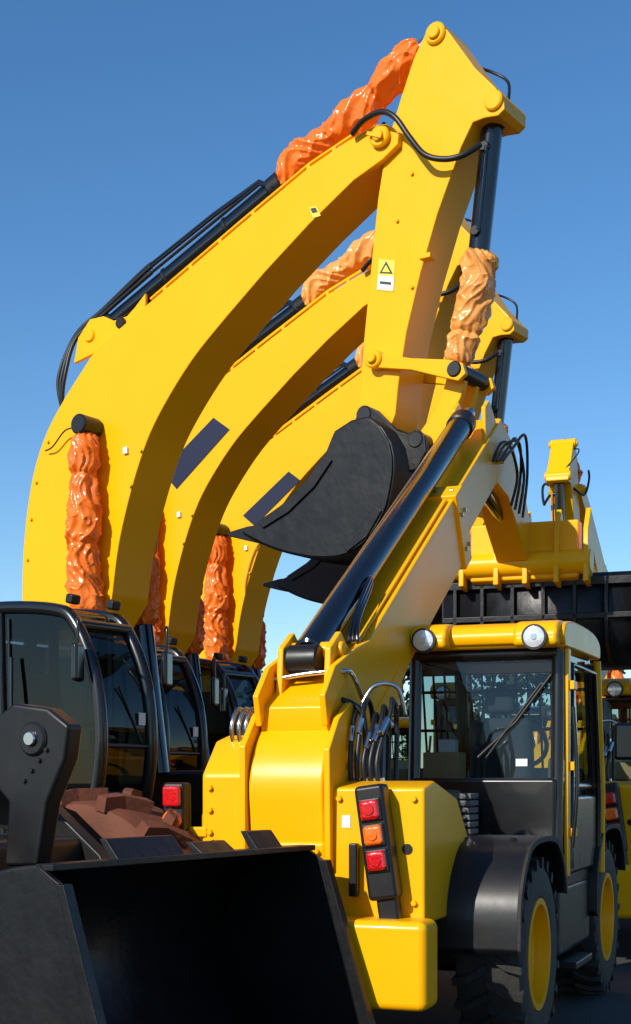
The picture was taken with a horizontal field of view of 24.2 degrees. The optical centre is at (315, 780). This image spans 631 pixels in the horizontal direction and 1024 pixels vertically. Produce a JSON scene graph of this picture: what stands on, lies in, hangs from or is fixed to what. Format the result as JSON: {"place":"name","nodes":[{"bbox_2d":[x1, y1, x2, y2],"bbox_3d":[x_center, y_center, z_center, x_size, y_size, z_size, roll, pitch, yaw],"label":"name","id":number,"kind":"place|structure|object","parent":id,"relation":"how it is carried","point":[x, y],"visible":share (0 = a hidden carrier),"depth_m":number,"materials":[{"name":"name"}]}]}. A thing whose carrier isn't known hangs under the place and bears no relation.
{"place":"outdoors","nodes":[
{"label":"outdoors","id":0,"kind":"place"},
{"bbox_2d":[0,0,630,717],"label":"sky","id":1,"kind":"structure","parent":0,"point":[125,125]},
{"bbox_2d":[372,919,630,1023],"bbox_3d":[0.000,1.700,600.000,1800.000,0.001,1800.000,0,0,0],"label":"ground","id":2,"kind":"structure","parent":0,"point":[612,1005],"depth_m":11.15,"materials":[{"name":"grey asphalt"}]},
{"bbox_2d":[0,704,375,1023],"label":"wheel loader","id":3,"kind":"object","parent":2,"relation":"on","point":[129,906],"visible":0.99,"depth_m":7.69,"materials":[{"name":"black paint"}]},
{"bbox_2d":[0,21,525,833],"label":"excavator","id":4,"kind":"object","parent":2,"relation":"on","point":[168,345],"visible":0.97,"depth_m":14.85,"materials":[{"name":"yellow paint"}]},
{"bbox_2d":[153,218,498,769],"bbox_3d":[-1.801,-2.800,20.229,9.203,9.058,3.958,0,0,33],"label":"excavator","id":5,"kind":"object","parent":2,"relation":"on","point":[302,347],"visible":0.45,"depth_m":19.25,"materials":[{"name":"yellow paint"}]},
{"bbox_2d":[199,291,527,753],"bbox_3d":[-1.026,-2.800,23.104,9.203,9.058,3.958,0,0,33],"label":"excavator","id":6,"kind":"object","parent":2,"relation":"on","point":[239,573],"visible":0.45,"depth_m":22.46,"materials":[{"name":"yellow paint"}]},
{"bbox_2d":[162,401,630,1023],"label":"backhoe loader","id":7,"kind":"object","parent":2,"relation":"on","point":[484,857],"visible":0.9,"depth_m":9.80,"materials":[{"name":"metal"}]},
{"bbox_2d":[563,794,596,873],"bbox_3d":[1.908,0.375,10.644,0.060,0.550,1.360,0,0,20],"label":"door","id":8,"kind":"structure","parent":7,"relation":"in","point":[586,838],"depth_m":10.70,"materials":[{"name":"black"}]},
{"bbox_2d":[391,717,408,780],"bbox_3d":[1.825,0.297,26.702,2.516,2.806,7.730,0,0,20],"label":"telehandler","id":9,"kind":"object","parent":2,"relation":"on","point":[403,744],"depth_m":25.44,"materials":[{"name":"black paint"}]},
{"bbox_2d":[261,663,625,726],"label":"tree row","id":10,"kind":"object","parent":2,"relation":"on","point":[521,681],"visible":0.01,"depth_m":75.52,"materials":[{"name":"green plant"}]},
{"bbox_2d":[502,438,623,726],"bbox_3d":[6.505,-2.800,35.037,3.958,9.058,9.203,0,0,20],"label":"excavator","id":11,"kind":"object","parent":2,"relation":"on","point":[567,492],"visible":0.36,"depth_m":31.27,"materials":[{"name":"yellow paint"}]},
{"bbox_2d":[533,678,630,918],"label":"backhoe loader","id":12,"kind":"object","parent":2,"relation":"on","point":[616,701],"visible":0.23,"depth_m":13.87,"materials":[{"name":"metal"}]},
{"bbox_2d":[541,705,630,727],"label":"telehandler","id":13,"kind":"object","parent":2,"relation":"on","point":[546,712],"visible":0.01,"depth_m":21.11,"materials":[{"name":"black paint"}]}
]}

